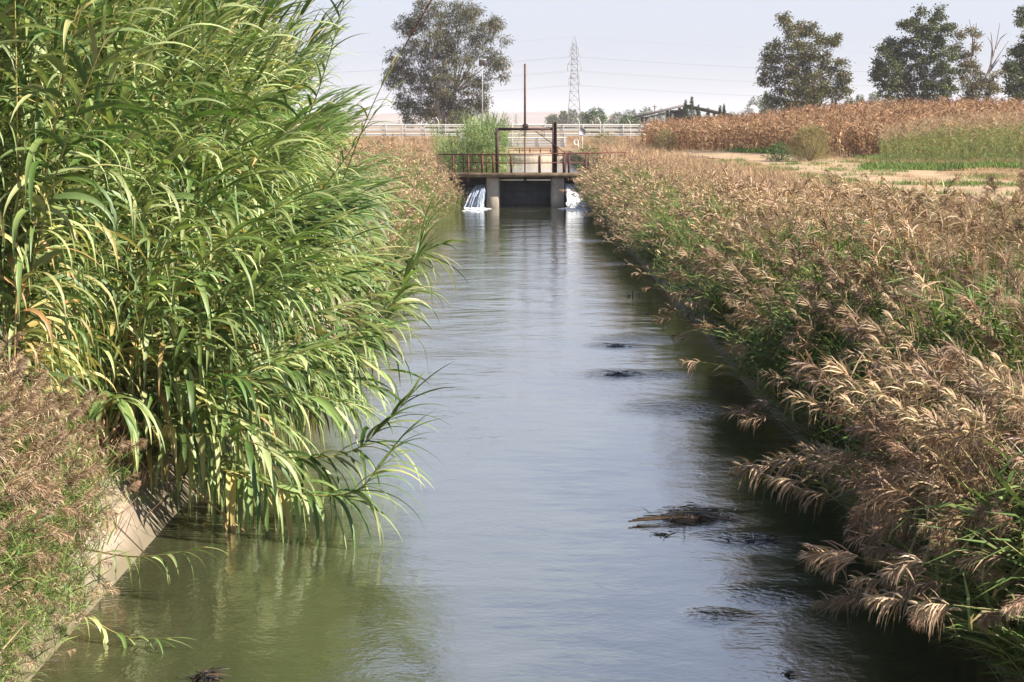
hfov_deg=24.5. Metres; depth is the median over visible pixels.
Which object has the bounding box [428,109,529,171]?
cane clump
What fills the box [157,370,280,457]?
giant cane
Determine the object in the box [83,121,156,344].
giant cane
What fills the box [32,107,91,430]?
giant cane
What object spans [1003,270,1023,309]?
common reed
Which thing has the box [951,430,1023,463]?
common reed
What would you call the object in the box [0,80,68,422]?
giant cane
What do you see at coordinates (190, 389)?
giant cane
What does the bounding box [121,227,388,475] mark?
giant cane
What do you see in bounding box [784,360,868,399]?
common reed
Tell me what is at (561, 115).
distant tree
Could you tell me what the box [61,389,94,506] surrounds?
common reed
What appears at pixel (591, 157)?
weed bush
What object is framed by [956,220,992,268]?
common reed
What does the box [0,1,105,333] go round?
giant cane
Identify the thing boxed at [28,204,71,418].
giant cane
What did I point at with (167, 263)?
giant cane
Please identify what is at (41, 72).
giant cane
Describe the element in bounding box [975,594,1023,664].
common reed
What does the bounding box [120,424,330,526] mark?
giant cane
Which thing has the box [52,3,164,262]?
giant cane
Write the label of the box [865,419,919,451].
common reed
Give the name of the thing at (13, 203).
giant cane
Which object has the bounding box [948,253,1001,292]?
common reed
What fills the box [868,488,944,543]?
common reed
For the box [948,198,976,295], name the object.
common reed
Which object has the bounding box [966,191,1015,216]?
common reed
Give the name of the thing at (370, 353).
giant cane
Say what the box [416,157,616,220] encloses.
corner reeds
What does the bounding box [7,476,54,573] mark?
common reed
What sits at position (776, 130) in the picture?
maize plant
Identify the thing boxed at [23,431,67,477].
common reed
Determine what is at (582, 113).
distant tree
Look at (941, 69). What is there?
poplar tree
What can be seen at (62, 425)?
common reed
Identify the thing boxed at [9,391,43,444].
common reed
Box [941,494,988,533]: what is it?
common reed
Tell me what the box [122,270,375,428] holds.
giant cane
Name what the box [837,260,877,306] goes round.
common reed
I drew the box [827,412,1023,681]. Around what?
bank weeds
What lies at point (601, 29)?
sky
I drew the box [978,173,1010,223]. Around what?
common reed
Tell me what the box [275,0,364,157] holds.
giant cane
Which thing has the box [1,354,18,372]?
common reed
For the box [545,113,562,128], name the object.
distant tree
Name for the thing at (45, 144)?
giant cane
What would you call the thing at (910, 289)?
common reed
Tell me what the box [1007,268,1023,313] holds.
common reed
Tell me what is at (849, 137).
maize plant
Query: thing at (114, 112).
giant cane
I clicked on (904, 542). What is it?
common reed
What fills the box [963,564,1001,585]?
common reed
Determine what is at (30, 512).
common reed
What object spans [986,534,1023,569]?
common reed
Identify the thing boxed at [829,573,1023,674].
common reed
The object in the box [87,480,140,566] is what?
common reed
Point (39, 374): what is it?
common reed
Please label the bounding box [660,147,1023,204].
path
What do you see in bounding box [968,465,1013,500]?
common reed
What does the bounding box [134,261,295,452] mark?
giant cane
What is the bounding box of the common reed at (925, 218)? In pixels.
[914,203,951,277]
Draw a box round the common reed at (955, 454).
[941,435,1003,468]
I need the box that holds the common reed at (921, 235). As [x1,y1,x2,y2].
[897,223,945,292]
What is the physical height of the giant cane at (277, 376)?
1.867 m
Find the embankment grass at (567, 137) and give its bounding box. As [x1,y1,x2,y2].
[343,135,648,142]
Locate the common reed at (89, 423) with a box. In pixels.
[59,418,97,496]
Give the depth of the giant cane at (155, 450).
24.93 m
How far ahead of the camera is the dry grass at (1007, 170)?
104.36 m
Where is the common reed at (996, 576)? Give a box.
[969,567,1023,594]
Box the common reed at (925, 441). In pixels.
[910,425,1018,451]
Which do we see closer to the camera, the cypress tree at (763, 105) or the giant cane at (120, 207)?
the giant cane at (120, 207)
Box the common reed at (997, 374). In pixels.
[977,359,1023,425]
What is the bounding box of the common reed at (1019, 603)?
[999,575,1023,621]
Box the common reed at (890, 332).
[867,322,901,348]
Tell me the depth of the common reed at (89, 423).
21.10 m
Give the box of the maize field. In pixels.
[631,95,1023,157]
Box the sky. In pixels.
[217,0,1023,117]
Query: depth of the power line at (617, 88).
882.72 m
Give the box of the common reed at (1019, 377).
[1013,370,1023,387]
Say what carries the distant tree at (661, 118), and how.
on the ground at (549, 149)
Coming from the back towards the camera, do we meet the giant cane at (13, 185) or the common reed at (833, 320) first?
the common reed at (833, 320)
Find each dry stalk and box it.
[628,517,698,521]
[632,516,702,519]
[637,514,704,518]
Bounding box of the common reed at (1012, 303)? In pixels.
[1002,296,1023,321]
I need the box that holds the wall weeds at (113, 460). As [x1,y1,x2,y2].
[0,386,183,652]
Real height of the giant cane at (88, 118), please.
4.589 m
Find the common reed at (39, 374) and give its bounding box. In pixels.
[6,369,49,403]
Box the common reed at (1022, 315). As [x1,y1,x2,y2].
[967,287,1023,368]
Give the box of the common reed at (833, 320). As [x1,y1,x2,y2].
[828,315,894,379]
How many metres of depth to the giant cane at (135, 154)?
24.89 m
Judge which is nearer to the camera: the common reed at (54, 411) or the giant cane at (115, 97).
the common reed at (54, 411)
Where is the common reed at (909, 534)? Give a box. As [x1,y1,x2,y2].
[894,513,931,550]
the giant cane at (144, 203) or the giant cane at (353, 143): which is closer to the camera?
the giant cane at (144, 203)
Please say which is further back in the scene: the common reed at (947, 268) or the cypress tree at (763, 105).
the cypress tree at (763, 105)
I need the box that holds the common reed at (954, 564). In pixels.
[940,557,977,571]
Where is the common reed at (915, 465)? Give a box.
[898,450,1023,504]
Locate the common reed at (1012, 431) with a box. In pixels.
[1000,425,1021,447]
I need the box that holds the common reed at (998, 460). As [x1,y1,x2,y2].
[986,447,1020,478]
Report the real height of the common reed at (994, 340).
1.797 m
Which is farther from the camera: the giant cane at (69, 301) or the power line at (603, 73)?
the power line at (603, 73)
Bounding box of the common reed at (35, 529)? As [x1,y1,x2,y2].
[7,525,39,553]
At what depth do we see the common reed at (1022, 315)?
19.11 m
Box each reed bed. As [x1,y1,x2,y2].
[0,325,141,624]
[308,132,462,309]
[558,147,965,330]
[652,165,1023,681]
[875,108,1023,163]
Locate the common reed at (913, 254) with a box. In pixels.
[905,246,930,288]
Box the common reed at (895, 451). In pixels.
[884,441,974,518]
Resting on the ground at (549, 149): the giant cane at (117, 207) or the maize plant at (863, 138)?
the maize plant at (863, 138)
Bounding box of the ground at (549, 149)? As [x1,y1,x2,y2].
[65,127,1021,495]
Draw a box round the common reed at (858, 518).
[846,498,983,635]
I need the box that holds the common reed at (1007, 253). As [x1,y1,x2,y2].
[985,243,1020,290]
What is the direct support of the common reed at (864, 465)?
on the ground at (549, 149)
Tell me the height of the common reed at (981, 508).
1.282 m
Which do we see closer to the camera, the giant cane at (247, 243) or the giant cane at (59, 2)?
the giant cane at (59, 2)
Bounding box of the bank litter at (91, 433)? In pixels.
[5,411,120,502]
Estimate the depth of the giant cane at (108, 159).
25.30 m
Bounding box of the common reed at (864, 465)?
[854,453,894,480]
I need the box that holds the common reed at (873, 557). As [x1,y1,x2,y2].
[864,540,993,667]
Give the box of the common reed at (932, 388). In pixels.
[916,372,950,405]
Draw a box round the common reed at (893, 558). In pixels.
[889,539,937,561]
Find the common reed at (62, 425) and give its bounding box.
[57,424,69,487]
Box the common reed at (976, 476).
[956,445,1015,491]
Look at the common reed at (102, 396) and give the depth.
21.57 m
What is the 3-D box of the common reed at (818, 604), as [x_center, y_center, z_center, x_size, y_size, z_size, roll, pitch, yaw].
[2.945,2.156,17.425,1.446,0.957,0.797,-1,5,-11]
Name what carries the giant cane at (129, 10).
on the ground at (549, 149)
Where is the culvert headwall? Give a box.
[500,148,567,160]
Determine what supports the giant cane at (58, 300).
on the ground at (549, 149)
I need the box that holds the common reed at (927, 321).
[911,311,944,345]
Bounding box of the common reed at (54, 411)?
[29,401,60,477]
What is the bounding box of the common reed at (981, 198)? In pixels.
[972,193,990,274]
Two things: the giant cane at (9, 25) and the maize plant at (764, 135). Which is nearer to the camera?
the giant cane at (9, 25)
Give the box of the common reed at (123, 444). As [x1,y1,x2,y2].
[84,435,130,493]
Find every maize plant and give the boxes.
[672,123,682,150]
[718,121,724,147]
[731,115,735,146]
[734,118,747,147]
[748,116,756,147]
[762,121,769,146]
[769,118,779,143]
[824,118,840,155]
[829,116,840,155]
[829,122,842,154]
[831,119,843,155]
[839,124,851,155]
[841,118,855,156]
[855,119,867,150]
[855,121,864,154]
[857,120,865,155]
[857,121,870,154]
[858,126,871,155]
[861,116,878,155]
[864,123,874,155]
[864,126,878,154]
[870,124,878,153]
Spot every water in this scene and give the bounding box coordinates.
[30,207,1003,681]
[503,161,580,171]
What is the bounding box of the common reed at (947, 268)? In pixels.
[939,259,962,317]
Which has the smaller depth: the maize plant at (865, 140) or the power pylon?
the maize plant at (865, 140)
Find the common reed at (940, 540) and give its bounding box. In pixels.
[928,523,999,563]
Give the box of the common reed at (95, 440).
[59,438,97,505]
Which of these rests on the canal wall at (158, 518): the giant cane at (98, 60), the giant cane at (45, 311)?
the giant cane at (45, 311)
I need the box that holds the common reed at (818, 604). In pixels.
[810,572,999,681]
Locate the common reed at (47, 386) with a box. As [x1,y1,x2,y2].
[13,380,53,416]
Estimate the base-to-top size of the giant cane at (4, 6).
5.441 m
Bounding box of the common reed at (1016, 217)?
[1011,213,1023,272]
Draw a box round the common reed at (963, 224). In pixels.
[950,218,974,261]
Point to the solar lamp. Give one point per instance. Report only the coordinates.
(482, 62)
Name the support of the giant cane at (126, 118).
on the ground at (549, 149)
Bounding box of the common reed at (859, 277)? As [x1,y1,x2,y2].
[846,259,876,313]
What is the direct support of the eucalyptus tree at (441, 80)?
on the ground at (549, 149)
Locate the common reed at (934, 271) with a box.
[923,258,945,300]
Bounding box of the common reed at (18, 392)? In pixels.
[2,390,25,432]
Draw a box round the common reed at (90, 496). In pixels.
[61,484,103,521]
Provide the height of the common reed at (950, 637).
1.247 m
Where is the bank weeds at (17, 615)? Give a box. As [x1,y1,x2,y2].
[0,452,119,681]
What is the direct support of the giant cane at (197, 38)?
on the ground at (549, 149)
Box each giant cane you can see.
[0,0,67,398]
[0,0,73,190]
[0,0,77,384]
[0,0,83,378]
[0,0,90,334]
[0,0,97,423]
[0,0,99,403]
[0,0,114,441]
[0,0,119,379]
[0,0,120,441]
[0,0,162,423]
[0,0,166,425]
[0,0,176,430]
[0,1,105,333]
[0,3,74,311]
[0,3,94,401]
[0,7,101,441]
[0,8,54,425]
[0,10,98,422]
[0,15,54,391]
[0,18,37,408]
[0,44,35,400]
[0,74,44,367]
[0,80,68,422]
[0,105,43,328]
[0,105,62,432]
[0,121,48,393]
[0,129,37,383]
[0,173,7,343]
[0,185,46,418]
[0,188,43,400]
[0,266,64,411]
[1,0,92,379]
[1,0,120,387]
[1,0,205,390]
[1,192,50,437]
[2,1,88,394]
[2,3,78,411]
[2,85,59,398]
[4,0,184,415]
[4,157,54,322]
[6,0,141,410]
[6,0,234,377]
[9,129,71,328]
[14,0,124,407]
[22,0,160,435]
[24,217,75,346]
[25,162,82,450]
[25,169,75,417]
[26,0,156,426]
[27,1,99,357]
[27,123,91,418]
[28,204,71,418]
[29,74,207,335]
[30,0,163,427]
[32,0,185,432]
[32,3,147,367]
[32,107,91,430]
[33,0,148,387]
[38,233,117,425]
[40,1,152,324]
[41,15,137,150]
[42,0,163,327]
[44,11,234,416]
[48,0,184,415]
[48,123,147,455]
[51,0,140,224]
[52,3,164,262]
[54,595,194,653]
[56,180,89,418]
[57,0,207,441]
[57,148,143,392]
[58,6,133,188]
[60,185,142,426]
[63,162,110,421]
[64,0,178,182]
[69,2,178,286]
[70,21,179,353]
[70,115,178,432]
[71,154,137,421]
[71,184,124,423]
[74,178,150,303]
[75,177,132,381]
[76,2,233,452]
[78,390,164,472]
[81,210,222,406]
[82,97,247,324]
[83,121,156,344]
[85,166,187,431]
[87,193,188,415]
[87,544,225,587]
[88,81,148,178]
[91,0,171,386]
[92,240,171,435]
[93,0,270,416]
[93,96,167,416]
[93,313,249,438]
[94,0,262,333]
[94,101,123,380]
[94,135,169,362]
[94,232,159,341]
[94,233,156,381]
[95,182,168,356]
[97,0,270,417]
[97,6,223,328]
[98,269,196,463]
[100,77,146,375]
[100,189,330,446]
[106,32,268,369]
[106,172,262,439]
[107,0,188,195]
[107,188,242,449]
[108,373,330,455]
[109,0,233,303]
[109,179,181,304]
[109,390,403,497]
[110,0,205,383]
[114,104,333,424]
[114,148,164,391]
[115,236,283,366]
[117,0,170,174]
[117,22,261,365]
[118,163,252,415]
[119,244,313,443]
[120,179,231,391]
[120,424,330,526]
[121,84,286,380]
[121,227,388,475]
[121,228,270,382]
[122,0,201,156]
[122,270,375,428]
[124,87,299,363]
[124,378,241,444]
[125,248,366,443]
[125,341,344,464]
[126,0,305,379]
[126,158,217,358]
[127,148,254,358]
[128,3,175,258]
[133,0,232,231]
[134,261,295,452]
[134,293,347,382]
[135,0,276,336]
[135,131,279,327]
[136,343,270,422]
[136,383,269,452]
[139,0,261,217]
[139,409,297,511]
[140,336,382,493]
[141,423,220,517]
[143,47,231,235]
[144,35,305,329]
[148,13,225,231]
[148,243,346,430]
[148,250,381,429]
[149,0,344,371]
[149,117,277,307]
[149,204,324,362]
[150,19,285,330]
[150,401,244,480]
[151,137,307,387]
[151,424,307,495]
[152,362,373,438]
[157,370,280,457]
[161,409,319,476]
[162,204,383,374]
[162,295,302,368]
[163,197,392,369]
[168,320,420,479]
[168,409,438,548]
[169,224,329,391]
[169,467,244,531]
[170,363,457,519]
[210,341,381,401]
[213,300,404,408]
[225,232,368,366]
[225,389,381,460]
[261,232,446,448]
[270,236,472,343]
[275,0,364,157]
[309,77,410,195]
[311,194,451,417]
[316,0,431,246]
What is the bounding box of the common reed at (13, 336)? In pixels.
[0,330,25,405]
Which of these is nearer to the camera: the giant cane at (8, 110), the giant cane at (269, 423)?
the giant cane at (8, 110)
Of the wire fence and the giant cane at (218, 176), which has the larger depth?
the wire fence
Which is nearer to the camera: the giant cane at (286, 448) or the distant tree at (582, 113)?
the giant cane at (286, 448)
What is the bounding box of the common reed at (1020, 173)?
[1016,169,1023,189]
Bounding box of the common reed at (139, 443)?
[80,438,148,543]
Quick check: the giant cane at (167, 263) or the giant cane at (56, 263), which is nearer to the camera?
the giant cane at (56, 263)
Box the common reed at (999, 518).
[989,508,1022,573]
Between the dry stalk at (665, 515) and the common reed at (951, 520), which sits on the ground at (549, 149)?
the common reed at (951, 520)
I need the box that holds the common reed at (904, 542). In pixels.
[853,510,1005,675]
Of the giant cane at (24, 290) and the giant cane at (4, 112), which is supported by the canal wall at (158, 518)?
the giant cane at (24, 290)
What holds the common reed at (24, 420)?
on the ground at (549, 149)
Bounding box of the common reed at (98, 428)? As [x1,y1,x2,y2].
[56,426,102,464]
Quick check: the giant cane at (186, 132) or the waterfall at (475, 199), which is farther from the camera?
the waterfall at (475, 199)
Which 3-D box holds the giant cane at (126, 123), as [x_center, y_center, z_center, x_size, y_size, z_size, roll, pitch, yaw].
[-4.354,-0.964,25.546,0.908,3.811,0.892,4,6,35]
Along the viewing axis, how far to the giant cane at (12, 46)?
20.91 m
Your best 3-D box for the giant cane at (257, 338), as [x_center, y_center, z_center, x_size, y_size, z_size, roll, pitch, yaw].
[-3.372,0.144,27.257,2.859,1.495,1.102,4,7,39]
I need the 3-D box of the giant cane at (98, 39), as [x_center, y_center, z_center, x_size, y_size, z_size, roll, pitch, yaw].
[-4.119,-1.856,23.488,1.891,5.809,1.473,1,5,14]
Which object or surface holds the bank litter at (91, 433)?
on the ground at (549, 149)
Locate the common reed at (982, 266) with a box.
[972,260,991,301]
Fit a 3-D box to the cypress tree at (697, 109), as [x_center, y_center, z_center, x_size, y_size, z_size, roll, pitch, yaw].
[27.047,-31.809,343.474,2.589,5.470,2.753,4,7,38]
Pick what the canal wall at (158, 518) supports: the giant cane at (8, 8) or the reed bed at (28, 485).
the reed bed at (28, 485)
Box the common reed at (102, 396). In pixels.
[53,390,107,455]
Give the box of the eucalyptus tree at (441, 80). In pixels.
[379,0,514,136]
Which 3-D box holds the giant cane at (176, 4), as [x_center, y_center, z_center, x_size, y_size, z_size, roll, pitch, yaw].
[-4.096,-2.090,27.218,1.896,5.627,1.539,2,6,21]
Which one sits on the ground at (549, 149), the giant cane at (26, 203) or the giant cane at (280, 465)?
the giant cane at (26, 203)
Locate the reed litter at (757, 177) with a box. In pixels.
[641,160,1016,312]
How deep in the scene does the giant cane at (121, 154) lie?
23.10 m
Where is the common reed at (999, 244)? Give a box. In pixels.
[986,228,1012,278]
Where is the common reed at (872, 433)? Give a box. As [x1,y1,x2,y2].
[846,416,902,442]
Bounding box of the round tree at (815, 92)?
[754,10,856,111]
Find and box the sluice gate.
[415,64,625,206]
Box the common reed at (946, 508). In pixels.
[933,488,971,541]
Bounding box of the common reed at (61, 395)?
[21,390,73,439]
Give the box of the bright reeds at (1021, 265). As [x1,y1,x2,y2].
[843,245,1023,407]
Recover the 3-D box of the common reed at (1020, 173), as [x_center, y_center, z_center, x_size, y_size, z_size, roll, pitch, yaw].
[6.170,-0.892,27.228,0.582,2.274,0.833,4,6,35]
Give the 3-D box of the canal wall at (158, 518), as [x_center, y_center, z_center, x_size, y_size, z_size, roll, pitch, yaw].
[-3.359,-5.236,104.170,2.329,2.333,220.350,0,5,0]
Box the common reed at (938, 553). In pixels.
[934,542,967,569]
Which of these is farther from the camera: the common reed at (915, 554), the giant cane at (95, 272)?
the giant cane at (95, 272)
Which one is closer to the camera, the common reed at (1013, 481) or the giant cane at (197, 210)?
the common reed at (1013, 481)
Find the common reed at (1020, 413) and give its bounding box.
[1003,401,1023,431]
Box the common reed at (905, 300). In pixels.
[890,289,947,343]
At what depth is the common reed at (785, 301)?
29.83 m
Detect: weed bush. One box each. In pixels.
[570,144,605,170]
[585,132,621,148]
[652,128,678,151]
[759,141,794,160]
[784,122,836,161]
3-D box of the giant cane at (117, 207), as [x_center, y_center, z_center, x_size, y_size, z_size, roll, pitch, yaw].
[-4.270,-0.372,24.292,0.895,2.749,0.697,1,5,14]
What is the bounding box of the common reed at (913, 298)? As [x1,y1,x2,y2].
[899,289,959,343]
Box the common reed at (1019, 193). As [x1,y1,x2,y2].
[1003,180,1023,246]
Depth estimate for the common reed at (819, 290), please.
28.72 m
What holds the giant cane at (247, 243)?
on the ground at (549, 149)
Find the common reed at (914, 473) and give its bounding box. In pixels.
[895,457,980,502]
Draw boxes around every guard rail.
[294,124,649,138]
[462,137,565,147]
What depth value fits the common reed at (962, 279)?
21.84 m
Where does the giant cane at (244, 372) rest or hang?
on the ground at (549, 149)
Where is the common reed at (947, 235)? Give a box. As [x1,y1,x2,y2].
[928,228,967,335]
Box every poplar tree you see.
[867,2,960,103]
[946,20,1007,101]
[997,5,1023,102]
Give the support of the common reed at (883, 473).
on the ground at (549, 149)
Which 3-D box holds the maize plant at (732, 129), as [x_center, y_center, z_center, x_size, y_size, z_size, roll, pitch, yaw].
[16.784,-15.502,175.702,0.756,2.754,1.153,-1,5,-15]
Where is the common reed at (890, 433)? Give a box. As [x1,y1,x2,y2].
[879,420,917,451]
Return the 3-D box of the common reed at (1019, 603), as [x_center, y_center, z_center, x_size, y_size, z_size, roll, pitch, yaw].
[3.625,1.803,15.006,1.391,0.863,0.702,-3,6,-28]
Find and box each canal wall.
[0,218,437,681]
[603,219,1020,681]
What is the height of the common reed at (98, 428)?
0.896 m
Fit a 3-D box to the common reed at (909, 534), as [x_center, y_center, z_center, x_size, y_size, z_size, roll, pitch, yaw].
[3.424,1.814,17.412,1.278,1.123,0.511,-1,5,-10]
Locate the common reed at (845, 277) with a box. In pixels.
[832,263,862,312]
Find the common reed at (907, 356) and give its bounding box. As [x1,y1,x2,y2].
[896,333,935,366]
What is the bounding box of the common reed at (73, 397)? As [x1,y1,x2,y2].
[23,395,78,442]
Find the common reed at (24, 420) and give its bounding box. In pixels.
[18,403,37,457]
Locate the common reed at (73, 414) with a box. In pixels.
[50,407,82,492]
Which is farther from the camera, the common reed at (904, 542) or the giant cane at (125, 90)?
the giant cane at (125, 90)
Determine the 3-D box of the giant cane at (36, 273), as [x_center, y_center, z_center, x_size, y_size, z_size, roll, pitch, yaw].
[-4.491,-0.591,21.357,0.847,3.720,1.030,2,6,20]
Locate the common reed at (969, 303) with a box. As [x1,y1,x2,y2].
[952,291,1023,366]
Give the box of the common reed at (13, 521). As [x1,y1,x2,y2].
[0,513,23,560]
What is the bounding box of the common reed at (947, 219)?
[932,211,973,284]
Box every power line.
[318,71,857,86]
[329,57,856,72]
[330,71,870,86]
[337,57,911,72]
[359,85,924,100]
[370,85,832,98]
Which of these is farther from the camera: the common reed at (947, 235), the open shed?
the open shed
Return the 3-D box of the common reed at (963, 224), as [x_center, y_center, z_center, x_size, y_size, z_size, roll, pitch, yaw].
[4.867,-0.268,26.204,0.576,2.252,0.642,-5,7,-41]
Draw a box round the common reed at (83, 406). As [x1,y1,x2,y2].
[27,401,89,474]
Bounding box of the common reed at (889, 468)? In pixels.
[875,460,906,483]
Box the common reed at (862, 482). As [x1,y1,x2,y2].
[840,464,927,515]
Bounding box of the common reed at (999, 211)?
[974,200,1023,294]
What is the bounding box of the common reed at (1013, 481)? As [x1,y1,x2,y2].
[1004,475,1023,499]
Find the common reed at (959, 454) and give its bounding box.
[940,433,984,462]
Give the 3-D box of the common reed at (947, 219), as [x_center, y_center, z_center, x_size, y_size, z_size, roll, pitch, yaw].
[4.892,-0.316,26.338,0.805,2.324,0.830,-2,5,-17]
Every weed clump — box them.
[181,663,229,681]
[601,369,640,375]
[606,343,631,346]
[622,502,751,522]
[649,529,676,536]
[717,533,817,545]
[780,670,801,675]
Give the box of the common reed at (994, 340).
[982,332,1016,368]
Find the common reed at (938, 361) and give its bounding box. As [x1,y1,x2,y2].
[918,340,977,392]
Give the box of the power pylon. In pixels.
[567,36,581,128]
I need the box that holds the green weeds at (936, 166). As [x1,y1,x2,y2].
[713,145,1023,170]
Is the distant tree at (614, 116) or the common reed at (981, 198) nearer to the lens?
the common reed at (981, 198)
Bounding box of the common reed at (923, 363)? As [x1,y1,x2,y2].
[900,346,1019,386]
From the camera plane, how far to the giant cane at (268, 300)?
25.56 m
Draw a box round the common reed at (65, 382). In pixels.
[42,373,75,435]
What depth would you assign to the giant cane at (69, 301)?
21.96 m
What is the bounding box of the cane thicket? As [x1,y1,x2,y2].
[36,0,440,457]
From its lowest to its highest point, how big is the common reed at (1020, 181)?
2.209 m
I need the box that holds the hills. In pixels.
[328,112,665,123]
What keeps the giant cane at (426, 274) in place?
on the ground at (549, 149)
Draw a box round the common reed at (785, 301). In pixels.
[775,293,814,330]
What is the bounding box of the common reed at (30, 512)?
[2,508,49,558]
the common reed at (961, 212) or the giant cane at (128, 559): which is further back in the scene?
the common reed at (961, 212)
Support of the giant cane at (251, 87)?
on the ground at (549, 149)
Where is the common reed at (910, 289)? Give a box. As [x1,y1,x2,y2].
[900,283,952,324]
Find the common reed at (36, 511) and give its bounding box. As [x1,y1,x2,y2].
[28,482,62,589]
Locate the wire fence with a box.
[400,117,687,143]
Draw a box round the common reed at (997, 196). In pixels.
[993,192,1011,238]
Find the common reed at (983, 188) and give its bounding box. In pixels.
[981,186,993,240]
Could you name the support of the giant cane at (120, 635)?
on the ground at (549, 149)
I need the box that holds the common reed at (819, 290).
[809,283,839,328]
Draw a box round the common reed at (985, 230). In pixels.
[970,222,1003,282]
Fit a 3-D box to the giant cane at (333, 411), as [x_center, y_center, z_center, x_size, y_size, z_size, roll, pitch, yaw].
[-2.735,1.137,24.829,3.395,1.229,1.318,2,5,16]
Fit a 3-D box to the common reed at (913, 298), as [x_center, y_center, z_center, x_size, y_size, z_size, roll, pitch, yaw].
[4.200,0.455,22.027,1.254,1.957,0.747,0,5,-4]
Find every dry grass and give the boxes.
[331,134,735,167]
[700,156,1023,219]
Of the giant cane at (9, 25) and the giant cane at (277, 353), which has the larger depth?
the giant cane at (277, 353)
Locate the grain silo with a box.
[748,105,757,116]
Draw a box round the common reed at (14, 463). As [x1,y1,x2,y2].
[1,459,18,496]
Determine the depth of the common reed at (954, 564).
16.64 m
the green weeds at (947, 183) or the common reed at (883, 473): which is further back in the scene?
the green weeds at (947, 183)
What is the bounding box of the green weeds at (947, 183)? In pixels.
[710,156,1023,214]
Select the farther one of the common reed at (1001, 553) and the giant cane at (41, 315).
the giant cane at (41, 315)
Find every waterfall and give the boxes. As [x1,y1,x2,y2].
[462,184,490,211]
[558,183,590,213]
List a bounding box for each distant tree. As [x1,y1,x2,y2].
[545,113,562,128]
[558,109,567,128]
[563,110,581,128]
[578,111,592,128]
[607,112,623,128]
[621,109,640,128]
[636,106,655,128]
[653,108,665,121]
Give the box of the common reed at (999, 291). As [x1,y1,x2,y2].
[965,279,1015,369]
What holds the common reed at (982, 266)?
on the ground at (549, 149)
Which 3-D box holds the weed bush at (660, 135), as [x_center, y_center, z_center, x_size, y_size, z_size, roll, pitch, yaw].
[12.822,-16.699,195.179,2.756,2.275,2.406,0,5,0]
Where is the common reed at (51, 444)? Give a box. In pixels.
[15,437,53,470]
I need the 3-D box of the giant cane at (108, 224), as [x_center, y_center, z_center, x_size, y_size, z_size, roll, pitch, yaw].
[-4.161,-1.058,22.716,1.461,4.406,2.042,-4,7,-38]
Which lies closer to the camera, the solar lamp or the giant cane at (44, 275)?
the giant cane at (44, 275)
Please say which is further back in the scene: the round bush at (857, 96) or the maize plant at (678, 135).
the round bush at (857, 96)
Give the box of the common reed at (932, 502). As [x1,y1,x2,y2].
[926,490,973,522]
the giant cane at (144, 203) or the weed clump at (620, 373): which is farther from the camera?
the weed clump at (620, 373)
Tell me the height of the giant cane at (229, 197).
3.733 m
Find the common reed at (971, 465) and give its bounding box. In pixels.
[956,449,1020,489]
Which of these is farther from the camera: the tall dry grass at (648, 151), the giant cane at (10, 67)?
the tall dry grass at (648, 151)
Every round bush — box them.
[441,109,472,132]
[580,106,613,136]
[613,115,639,136]
[740,95,764,113]
[844,96,854,106]
[853,94,865,102]
[868,91,882,104]
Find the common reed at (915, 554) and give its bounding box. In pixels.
[891,543,982,644]
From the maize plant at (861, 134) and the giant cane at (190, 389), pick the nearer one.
the giant cane at (190, 389)
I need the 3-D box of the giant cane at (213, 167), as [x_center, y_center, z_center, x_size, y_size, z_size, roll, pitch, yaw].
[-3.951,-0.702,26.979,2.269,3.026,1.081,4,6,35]
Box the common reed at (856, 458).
[836,447,874,468]
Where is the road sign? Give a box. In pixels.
[579,128,585,147]
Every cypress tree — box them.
[681,100,688,119]
[687,96,696,120]
[694,104,700,115]
[704,108,710,118]
[718,105,721,119]
[721,103,725,119]
[759,90,771,115]
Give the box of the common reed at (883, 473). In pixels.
[867,465,925,498]
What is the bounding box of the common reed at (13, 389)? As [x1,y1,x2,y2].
[0,386,20,426]
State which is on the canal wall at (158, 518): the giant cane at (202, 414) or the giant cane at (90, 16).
the giant cane at (90, 16)
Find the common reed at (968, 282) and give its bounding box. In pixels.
[955,273,981,295]
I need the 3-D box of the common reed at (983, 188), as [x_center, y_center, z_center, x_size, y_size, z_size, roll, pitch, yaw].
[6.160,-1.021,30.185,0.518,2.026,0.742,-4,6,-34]
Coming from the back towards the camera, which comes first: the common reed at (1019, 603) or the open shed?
the open shed
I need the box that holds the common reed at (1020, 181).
[1008,169,1023,231]
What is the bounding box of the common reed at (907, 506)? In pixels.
[851,485,995,546]
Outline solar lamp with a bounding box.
[479,59,485,119]
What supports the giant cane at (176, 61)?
on the ground at (549, 149)
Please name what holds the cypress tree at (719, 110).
on the ground at (549, 149)
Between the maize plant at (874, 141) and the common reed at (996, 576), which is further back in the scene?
the maize plant at (874, 141)
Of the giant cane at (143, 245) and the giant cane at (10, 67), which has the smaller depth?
the giant cane at (10, 67)
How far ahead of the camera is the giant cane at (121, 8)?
24.29 m
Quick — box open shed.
[630,104,740,128]
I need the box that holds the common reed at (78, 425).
[53,404,94,457]
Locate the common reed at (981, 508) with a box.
[969,480,1023,536]
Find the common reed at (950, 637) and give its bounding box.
[907,588,1023,679]
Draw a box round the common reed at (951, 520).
[915,479,1017,546]
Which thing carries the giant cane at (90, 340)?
on the ground at (549, 149)
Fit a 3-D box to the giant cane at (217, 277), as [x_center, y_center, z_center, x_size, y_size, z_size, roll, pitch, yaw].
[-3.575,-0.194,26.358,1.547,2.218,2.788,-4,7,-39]
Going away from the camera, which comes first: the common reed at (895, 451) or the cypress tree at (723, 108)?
the common reed at (895, 451)
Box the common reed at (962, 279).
[951,261,984,345]
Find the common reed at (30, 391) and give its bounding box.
[7,379,44,410]
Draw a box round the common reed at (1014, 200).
[987,188,1021,243]

